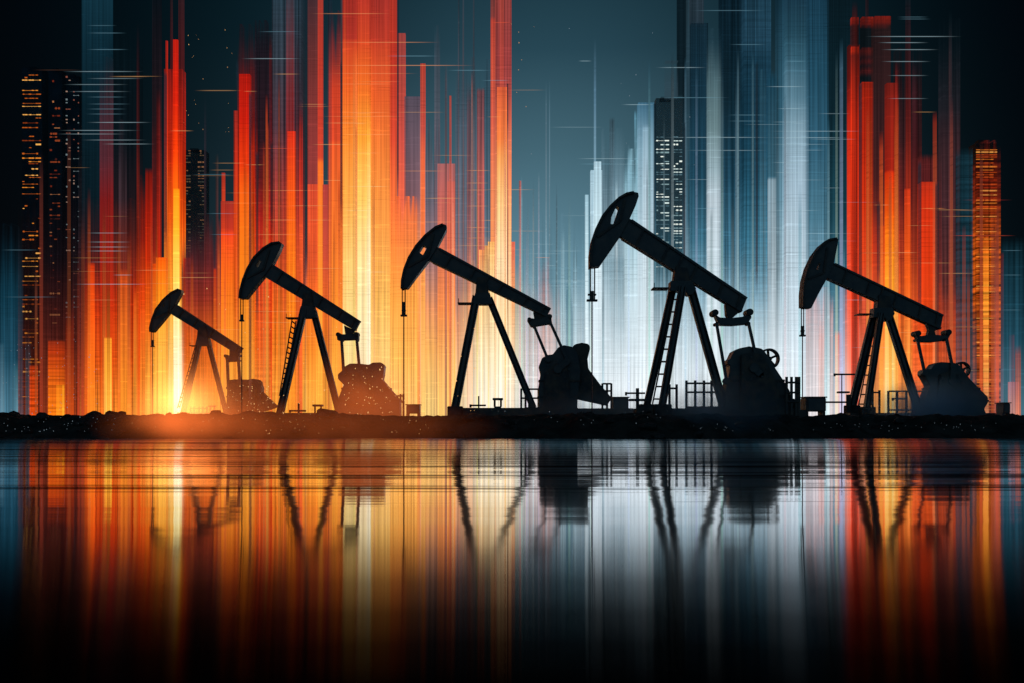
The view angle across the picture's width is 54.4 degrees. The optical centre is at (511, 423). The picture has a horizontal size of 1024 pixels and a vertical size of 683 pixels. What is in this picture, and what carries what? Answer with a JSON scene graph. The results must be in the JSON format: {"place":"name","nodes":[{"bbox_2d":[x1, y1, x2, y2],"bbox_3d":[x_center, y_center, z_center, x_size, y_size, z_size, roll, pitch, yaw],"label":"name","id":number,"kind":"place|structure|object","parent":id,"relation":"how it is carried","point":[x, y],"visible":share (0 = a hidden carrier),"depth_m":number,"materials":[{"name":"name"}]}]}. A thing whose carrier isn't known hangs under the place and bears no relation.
{"place":"outdoors","nodes":[
{"label":"outdoors","id":0,"kind":"place"},
{"bbox_2d":[0,438,1023,682],"bbox_3d":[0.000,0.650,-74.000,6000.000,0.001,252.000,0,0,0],"label":"water","id":1,"kind":"structure","parent":0,"point":[524,560],"depth_m":4.74,"materials":[{"name":"liquid"}]},
{"bbox_2d":[0,411,1023,438],"bbox_3d":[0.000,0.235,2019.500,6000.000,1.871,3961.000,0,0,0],"label":"land","id":2,"kind":"structure","parent":0,"point":[594,426],"depth_m":46.06,"materials":[{"name":"soil"}]},
{"bbox_2d":[0,254,21,413],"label":"light shaft","id":3,"kind":"object","parent":2,"relation":"on","point":[10,330],"visible":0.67,"depth_m":194.11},
{"bbox_2d":[30,367,37,414],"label":"light shaft","id":4,"kind":"object","parent":2,"relation":"on","point":[34,390],"visible":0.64,"depth_m":190.17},
{"bbox_2d":[22,67,48,414],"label":"lit tower","id":5,"kind":"structure","parent":2,"relation":"on","point":[35,205],"depth_m":199.00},
{"bbox_2d":[48,341,64,414],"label":"light shaft","id":6,"kind":"object","parent":2,"relation":"on","point":[56,363],"visible":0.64,"depth_m":190.57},
{"bbox_2d":[49,68,65,340],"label":"lit tower","id":7,"kind":"structure","parent":2,"relation":"on","point":[57,196],"depth_m":200.00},
{"bbox_2d":[40,316,81,415],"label":"light shaft","id":8,"kind":"object","parent":2,"relation":"on","point":[44,383],"visible":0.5,"depth_m":191.56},
{"bbox_2d":[65,74,81,414],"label":"lit tower","id":9,"kind":"structure","parent":2,"relation":"on","point":[73,194],"depth_m":201.00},
{"bbox_2d":[84,304,86,414],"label":"light shaft","id":10,"kind":"object","parent":2,"relation":"on","point":[85,359],"visible":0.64,"depth_m":187.82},
{"bbox_2d":[88,265,94,412],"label":"light shaft","id":11,"kind":"object","parent":2,"relation":"on","point":[91,337],"visible":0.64,"depth_m":188.13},
{"bbox_2d":[82,0,112,414],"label":"light shaft","id":12,"kind":"object","parent":2,"relation":"on","point":[97,124],"visible":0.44,"depth_m":192.02,"materials":[{"name":"blue"}]},
{"bbox_2d":[104,338,111,413],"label":"light shaft","id":13,"kind":"object","parent":2,"relation":"on","point":[107,374],"visible":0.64,"depth_m":187.26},
{"bbox_2d":[84,246,139,414],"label":"light shaft","id":14,"kind":"object","parent":2,"relation":"on","point":[107,314],"visible":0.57,"depth_m":190.30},
{"bbox_2d":[120,278,122,410],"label":"light shaft","id":15,"kind":"object","parent":2,"relation":"on","point":[121,344],"visible":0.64,"depth_m":186.84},
{"bbox_2d":[140,190,144,414],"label":"light shaft","id":16,"kind":"object","parent":2,"relation":"on","point":[142,311],"visible":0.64,"depth_m":185.58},
{"bbox_2d":[145,173,152,414],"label":"light shaft","id":17,"kind":"object","parent":2,"relation":"on","point":[148,219],"visible":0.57,"depth_m":185.16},
{"bbox_2d":[151,264,155,413],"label":"light shaft","id":18,"kind":"object","parent":2,"relation":"on","point":[153,286],"visible":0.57,"depth_m":181.39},
{"bbox_2d":[156,257,167,414],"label":"light shaft","id":19,"kind":"object","parent":2,"relation":"on","point":[162,342],"visible":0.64,"depth_m":180.75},
{"bbox_2d":[166,41,167,257],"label":"light shaft","id":20,"kind":"object","parent":2,"relation":"on","point":[166,149],"visible":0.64,"depth_m":182.85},
{"bbox_2d":[164,69,185,413],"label":"light shaft","id":21,"kind":"object","parent":2,"relation":"on","point":[170,205],"visible":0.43,"depth_m":183.24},
{"bbox_2d":[173,39,177,188],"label":"light shaft","id":22,"kind":"object","parent":2,"relation":"on","point":[175,113],"visible":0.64,"depth_m":182.31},
{"bbox_2d":[173,189,179,413],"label":"light shaft","id":23,"kind":"object","parent":2,"relation":"on","point":[176,255],"visible":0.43,"depth_m":181.87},
{"bbox_2d":[178,341,181,411],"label":"light shaft","id":24,"kind":"object","parent":2,"relation":"on","point":[179,370],"visible":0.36,"depth_m":179.50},
{"bbox_2d":[178,0,183,257],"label":"light shaft","id":25,"kind":"object","parent":2,"relation":"on","point":[180,34],"visible":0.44,"depth_m":183.54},
{"bbox_2d":[182,250,205,401],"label":"light shaft","id":26,"kind":"object","parent":2,"relation":"on","point":[184,323],"visible":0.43,"depth_m":179.63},
{"bbox_2d":[186,148,208,261],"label":"lit tower","id":27,"kind":"structure","parent":2,"relation":"on","point":[197,194],"depth_m":202.00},
{"bbox_2d":[186,241,220,411],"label":"light shaft","id":28,"kind":"object","parent":2,"relation":"on","point":[200,298],"visible":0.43,"depth_m":178.12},
{"bbox_2d":[149,288,277,414],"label":"pump jack","id":29,"kind":"object","parent":2,"relation":"on","point":[166,307],"visible":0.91,"depth_m":81.67,"materials":[{"name":"paint"}]},
{"bbox_2d":[221,201,233,411],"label":"light shaft","id":30,"kind":"object","parent":2,"relation":"on","point":[227,266],"visible":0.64,"depth_m":176.85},
{"bbox_2d":[234,111,238,378],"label":"light shaft","id":31,"kind":"object","parent":2,"relation":"on","point":[236,149],"visible":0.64,"depth_m":176.44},
{"bbox_2d":[239,74,249,379],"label":"light shaft","id":32,"kind":"object","parent":2,"relation":"on","point":[244,112],"visible":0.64,"depth_m":174.87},
{"bbox_2d":[249,119,254,378],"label":"light shaft","id":33,"kind":"object","parent":2,"relation":"on","point":[251,255],"visible":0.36,"depth_m":174.63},
{"bbox_2d":[255,20,270,411],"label":"light shaft","id":34,"kind":"object","parent":2,"relation":"on","point":[262,217],"visible":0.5,"depth_m":173.74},
{"bbox_2d":[269,47,271,410],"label":"light shaft","id":35,"kind":"object","parent":2,"relation":"on","point":[270,63],"visible":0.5,"depth_m":173.96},
{"bbox_2d":[272,0,304,412],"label":"light shaft","id":36,"kind":"object","parent":2,"relation":"on","point":[288,27],"visible":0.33,"depth_m":172.24,"materials":[{"name":"orange"}]},
{"bbox_2d":[287,131,295,412],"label":"light shaft","id":37,"kind":"object","parent":2,"relation":"on","point":[291,221],"visible":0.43,"depth_m":172.06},
{"bbox_2d":[296,48,298,412],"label":"light shaft","id":38,"kind":"object","parent":2,"relation":"on","point":[297,204],"visible":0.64,"depth_m":171.86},
{"bbox_2d":[299,126,302,412],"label":"light shaft","id":39,"kind":"object","parent":2,"relation":"on","point":[301,253],"visible":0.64,"depth_m":171.44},
{"bbox_2d":[303,261,317,412],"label":"light shaft","id":40,"kind":"object","parent":2,"relation":"on","point":[310,369],"visible":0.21,"depth_m":169.72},
{"bbox_2d":[307,0,317,183],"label":"light shaft","id":41,"kind":"object","parent":2,"relation":"on","point":[312,91],"visible":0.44,"depth_m":170.26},
{"bbox_2d":[307,184,317,283],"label":"light shaft","id":42,"kind":"object","parent":2,"relation":"on","point":[312,223],"visible":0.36,"depth_m":169.87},
{"bbox_2d":[238,241,401,415],"bbox_3d":[-11.932,-5.686,62.000,10.064,11.241,2.100,0,0,0],"label":"pump jack","id":43,"kind":"object","parent":2,"relation":"on","point":[261,268],"visible":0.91,"depth_m":61.60,"materials":[{"name":"paint"}]},
{"bbox_2d":[318,0,322,408],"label":"light shaft","id":44,"kind":"object","parent":2,"relation":"on","point":[320,177],"visible":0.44,"depth_m":169.70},
{"bbox_2d":[323,185,328,408],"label":"light shaft","id":45,"kind":"object","parent":2,"relation":"on","point":[326,274],"visible":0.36,"depth_m":169.23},
{"bbox_2d":[329,11,340,409],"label":"light shaft","id":46,"kind":"object","parent":2,"relation":"on","point":[334,191],"visible":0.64,"depth_m":168.51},
{"bbox_2d":[341,0,342,389],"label":"light shaft","id":47,"kind":"object","parent":2,"relation":"on","point":[341,167],"visible":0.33,"depth_m":168.08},
{"bbox_2d":[343,0,370,365],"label":"light shaft","id":48,"kind":"object","parent":2,"relation":"on","point":[350,156],"visible":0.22,"depth_m":166.39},
{"bbox_2d":[358,0,368,364],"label":"light shaft","id":49,"kind":"object","parent":2,"relation":"on","point":[363,164],"visible":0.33,"depth_m":166.22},
{"bbox_2d":[371,0,389,386],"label":"light shaft","id":50,"kind":"object","parent":2,"relation":"on","point":[380,180],"visible":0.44,"depth_m":165.23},
{"bbox_2d":[390,0,396,387],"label":"light shaft","id":51,"kind":"object","parent":2,"relation":"on","point":[393,99],"visible":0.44,"depth_m":164.99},
{"bbox_2d":[398,33,405,228],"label":"light shaft","id":52,"kind":"object","parent":2,"relation":"on","point":[401,65],"visible":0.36,"depth_m":164.55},
{"bbox_2d":[391,196,416,415],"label":"light shaft","id":53,"kind":"object","parent":2,"relation":"on","point":[403,241],"visible":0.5,"depth_m":162.84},
{"bbox_2d":[404,96,419,403],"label":"light shaft","id":54,"kind":"object","parent":2,"relation":"on","point":[411,146],"visible":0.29,"depth_m":163.71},
{"bbox_2d":[420,63,425,415],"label":"light shaft","id":55,"kind":"object","parent":2,"relation":"on","point":[422,204],"visible":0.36,"depth_m":163.41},
{"bbox_2d":[425,122,439,415],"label":"light shaft","id":56,"kind":"object","parent":2,"relation":"on","point":[431,312],"visible":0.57,"depth_m":162.53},
{"bbox_2d":[438,164,454,415],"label":"light shaft","id":57,"kind":"object","parent":2,"relation":"on","point":[443,299],"visible":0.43,"depth_m":161.54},
{"bbox_2d":[449,96,450,405],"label":"light shaft","id":58,"kind":"object","parent":2,"relation":"on","point":[450,250],"visible":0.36,"depth_m":161.36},
{"bbox_2d":[455,68,476,407],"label":"light shaft","id":59,"kind":"object","parent":2,"relation":"on","point":[465,190],"visible":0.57,"depth_m":159.53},
{"bbox_2d":[477,90,484,407],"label":"light shaft","id":60,"kind":"object","parent":2,"relation":"on","point":[480,170],"visible":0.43,"depth_m":158.26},
{"bbox_2d":[479,250,484,345],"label":"light shaft","id":61,"kind":"object","parent":2,"relation":"on","point":[482,268],"visible":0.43,"depth_m":155.40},
{"bbox_2d":[488,242,494,343],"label":"light shaft","id":62,"kind":"object","parent":2,"relation":"on","point":[491,272],"visible":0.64,"depth_m":154.51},
{"bbox_2d":[491,0,494,241],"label":"light shaft","id":63,"kind":"object","parent":2,"relation":"on","point":[492,120],"visible":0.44,"depth_m":157.55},
{"bbox_2d":[479,323,513,407],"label":"light shaft","id":64,"kind":"object","parent":2,"relation":"on","point":[496,374],"visible":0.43,"depth_m":152.08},
{"bbox_2d":[497,87,506,348],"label":"light shaft","id":65,"kind":"object","parent":2,"relation":"on","point":[502,190],"visible":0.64,"depth_m":156.05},
{"bbox_2d":[495,0,511,341],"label":"light shaft","id":66,"kind":"object","parent":2,"relation":"on","point":[503,43],"visible":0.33,"depth_m":156.60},
{"bbox_2d":[511,242,514,407],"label":"light shaft","id":67,"kind":"object","parent":2,"relation":"on","point":[512,282],"visible":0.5,"depth_m":154.22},
{"bbox_2d":[400,223,632,415],"bbox_3d":[0.242,-5.726,56.000,13.016,10.965,2.100,0,0,0],"label":"pump jack","id":68,"kind":"object","parent":2,"relation":"on","point":[564,381],"visible":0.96,"depth_m":55.64,"materials":[{"name":"paint"}]},
{"bbox_2d":[519,181,520,407],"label":"light shaft","id":69,"kind":"object","parent":2,"relation":"on","point":[519,280],"visible":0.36,"depth_m":153.80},
{"bbox_2d":[527,275,584,407],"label":"light shaft","id":70,"kind":"object","parent":2,"relation":"on","point":[570,330],"visible":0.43,"depth_m":151.66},
{"bbox_2d":[585,195,588,407],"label":"light shaft","id":71,"kind":"object","parent":2,"relation":"on","point":[586,272],"visible":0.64,"depth_m":148.76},
{"bbox_2d":[590,170,601,407],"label":"light shaft","id":72,"kind":"object","parent":2,"relation":"on","point":[592,213],"visible":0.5,"depth_m":148.02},
{"bbox_2d":[594,161,600,383],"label":"light shaft","id":73,"kind":"object","parent":2,"relation":"on","point":[597,304],"visible":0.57,"depth_m":147.81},
{"bbox_2d":[609,121,614,211],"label":"light shaft","id":74,"kind":"object","parent":2,"relation":"on","point":[611,150],"visible":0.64,"depth_m":147.07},
{"bbox_2d":[602,175,623,383],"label":"light shaft","id":75,"kind":"object","parent":2,"relation":"on","point":[612,312],"visible":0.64,"depth_m":146.72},
{"bbox_2d":[623,149,637,391],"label":"light shaft","id":76,"kind":"object","parent":2,"relation":"on","point":[630,306],"visible":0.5,"depth_m":145.27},
{"bbox_2d":[637,102,653,387],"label":"light shaft","id":77,"kind":"object","parent":2,"relation":"on","point":[644,114],"visible":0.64,"depth_m":144.48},
{"bbox_2d":[643,128,649,375],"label":"light shaft","id":78,"kind":"object","parent":2,"relation":"on","point":[646,259],"visible":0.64,"depth_m":144.44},
{"bbox_2d":[653,104,655,357],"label":"light shaft","id":79,"kind":"object","parent":2,"relation":"on","point":[654,182],"visible":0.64,"depth_m":144.14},
{"bbox_2d":[654,97,682,278],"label":"lit tower","id":80,"kind":"structure","parent":2,"relation":"on","point":[669,170],"depth_m":203.00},
{"bbox_2d":[654,268,689,385],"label":"light shaft","id":81,"kind":"object","parent":2,"relation":"on","point":[682,358],"visible":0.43,"depth_m":141.58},
{"bbox_2d":[677,0,683,96],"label":"light shaft","id":82,"kind":"object","parent":2,"relation":"on","point":[680,48],"visible":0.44,"depth_m":143.22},
{"bbox_2d":[683,0,685,254],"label":"light shaft","id":83,"kind":"object","parent":2,"relation":"on","point":[684,174],"visible":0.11,"depth_m":143.62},
{"bbox_2d":[686,0,689,257],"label":"light shaft","id":84,"kind":"object","parent":2,"relation":"on","point":[687,128],"visible":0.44,"depth_m":142.04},
{"bbox_2d":[593,364,788,408],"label":"light shaft","id":85,"kind":"object","parent":2,"relation":"on","point":[620,388],"visible":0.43,"depth_m":118.54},
{"bbox_2d":[586,191,805,417],"bbox_3d":[9.156,-5.827,50.000,10.818,11.549,2.700,0,0,0],"label":"pump jack","id":86,"kind":"object","parent":2,"relation":"on","point":[753,381],"visible":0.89,"depth_m":49.67,"materials":[{"name":"paint"}]},
{"bbox_2d":[785,377,799,415],"bbox_3d":[13.877,-1.363,49.173,0.729,1.940,0.153,0,0,0],"label":"guard fence","id":87,"kind":"object","parent":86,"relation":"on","point":[797,395],"visible":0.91,"depth_m":49.15,"materials":[{"name":"metal"}]},
{"bbox_2d":[690,23,707,384],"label":"light shaft","id":88,"kind":"object","parent":2,"relation":"on","point":[698,134],"visible":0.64,"depth_m":141.09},
{"bbox_2d":[685,380,718,407],"bbox_3d":[9.750,-1.319,50.873,1.783,1.809,0.153,0,0,0],"label":"guard fence","id":89,"kind":"object","parent":2,"relation":"on","point":[695,391],"visible":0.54,"depth_m":50.85,"materials":[{"name":"metal"}]},
{"bbox_2d":[707,34,719,377],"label":"light shaft","id":90,"kind":"object","parent":2,"relation":"on","point":[713,171],"visible":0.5,"depth_m":140.33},
{"bbox_2d":[719,0,741,379],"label":"light shaft","id":91,"kind":"object","parent":2,"relation":"on","point":[725,34],"visible":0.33,"depth_m":139.54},
{"bbox_2d":[732,0,733,350],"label":"light shaft","id":92,"kind":"object","parent":2,"relation":"on","point":[733,159],"visible":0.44,"depth_m":139.52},
{"bbox_2d":[742,0,770,353],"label":"light shaft","id":93,"kind":"object","parent":2,"relation":"on","point":[756,44],"visible":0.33,"depth_m":138.17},
{"bbox_2d":[768,77,775,367],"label":"light shaft","id":94,"kind":"object","parent":2,"relation":"on","point":[771,213],"visible":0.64,"depth_m":137.71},
{"bbox_2d":[775,0,783,378],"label":"light shaft","id":95,"kind":"object","parent":2,"relation":"on","point":[779,40],"visible":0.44,"depth_m":137.25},
{"bbox_2d":[784,0,805,398],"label":"light shaft","id":96,"kind":"object","parent":2,"relation":"on","point":[794,138],"visible":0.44,"depth_m":136.27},
{"bbox_2d":[800,397,826,415],"bbox_3d":[15.062,-0.743,49.800,1.090,1.235,1.100,0,0,0],"label":"control cabinet","id":97,"kind":"object","parent":2,"relation":"on","point":[813,404],"visible":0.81,"depth_m":49.30,"materials":[{"name":"metal"}]},
{"bbox_2d":[806,0,826,415],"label":"light shaft","id":98,"kind":"object","parent":2,"relation":"on","point":[816,179],"visible":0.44,"depth_m":135.50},
{"bbox_2d":[827,0,850,414],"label":"light shaft","id":99,"kind":"object","parent":2,"relation":"on","point":[838,25],"visible":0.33,"depth_m":135.00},
{"bbox_2d":[843,310,847,412],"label":"light shaft","id":100,"kind":"object","parent":2,"relation":"on","point":[845,350],"visible":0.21,"depth_m":133.28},
{"bbox_2d":[847,45,859,397],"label":"light shaft","id":101,"kind":"object","parent":2,"relation":"on","point":[849,194],"visible":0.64,"depth_m":133.00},
{"bbox_2d":[850,17,858,404],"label":"light shaft","id":102,"kind":"object","parent":2,"relation":"on","point":[854,32],"visible":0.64,"depth_m":132.72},
{"bbox_2d":[860,82,871,406],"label":"light shaft","id":103,"kind":"object","parent":2,"relation":"on","point":[865,182],"visible":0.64,"depth_m":131.30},
{"bbox_2d":[860,17,872,82],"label":"light shaft","id":104,"kind":"object","parent":2,"relation":"on","point":[865,49],"visible":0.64,"depth_m":131.72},
{"bbox_2d":[871,16,890,412],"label":"light shaft","id":105,"kind":"object","parent":2,"relation":"on","point":[880,52],"visible":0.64,"depth_m":130.27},
{"bbox_2d":[885,83,895,412],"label":"light shaft","id":106,"kind":"object","parent":2,"relation":"on","point":[889,214],"visible":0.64,"depth_m":129.61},
{"bbox_2d":[895,86,897,412],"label":"light shaft","id":107,"kind":"object","parent":2,"relation":"on","point":[896,216],"visible":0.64,"depth_m":129.05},
{"bbox_2d":[799,237,995,415],"bbox_3d":[23.455,-5.741,61.000,11.666,11.234,2.500,0,0,0],"label":"pump jack","id":108,"kind":"object","parent":2,"relation":"on","point":[951,388],"visible":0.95,"depth_m":60.67,"materials":[{"name":"paint"}]},
{"bbox_2d":[893,58,921,412],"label":"light shaft","id":109,"kind":"object","parent":2,"relation":"on","point":[916,133],"visible":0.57,"depth_m":128.74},
{"bbox_2d":[905,190,909,412],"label":"light shaft","id":110,"kind":"object","parent":2,"relation":"on","point":[907,267],"visible":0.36,"depth_m":127.76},
{"bbox_2d":[905,0,910,412],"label":"light shaft","id":111,"kind":"object","parent":2,"relation":"on","point":[908,49],"visible":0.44,"depth_m":128.60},
{"bbox_2d":[918,182,935,396],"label":"light shaft","id":112,"kind":"object","parent":2,"relation":"on","point":[927,244],"visible":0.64,"depth_m":126.50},
{"bbox_2d":[918,158,936,182],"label":"light shaft","id":113,"kind":"object","parent":2,"relation":"on","point":[926,169],"visible":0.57,"depth_m":126.92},
{"bbox_2d":[936,155,941,362],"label":"light shaft","id":114,"kind":"object","parent":2,"relation":"on","point":[937,250],"visible":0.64,"depth_m":125.66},
{"bbox_2d":[938,64,959,362],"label":"light shaft","id":115,"kind":"object","parent":2,"relation":"on","point":[948,134],"visible":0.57,"depth_m":126.03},
{"bbox_2d":[956,158,965,372],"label":"light shaft","id":116,"kind":"object","parent":2,"relation":"on","point":[958,260],"visible":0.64,"depth_m":122.73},
{"bbox_2d":[969,140,996,412],"bbox_3d":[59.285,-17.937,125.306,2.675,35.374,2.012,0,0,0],"label":"lit tower","id":117,"kind":"structure","parent":2,"relation":"on","point":[982,200],"depth_m":124.44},
{"bbox_2d":[995,244,1023,414],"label":"light shaft","id":118,"kind":"object","parent":2,"relation":"on","point":[1009,312],"visible":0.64,"depth_m":121.49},
{"bbox_2d":[1008,382,1018,414],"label":"light shaft","id":119,"kind":"object","parent":2,"relation":"on","point":[1013,392],"visible":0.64,"depth_m":120.97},
{"bbox_2d":[0,0,1023,407],"label":"sky","id":120,"kind":"structure","parent":0,"point":[609,47],"materials":[{"name":"black"}]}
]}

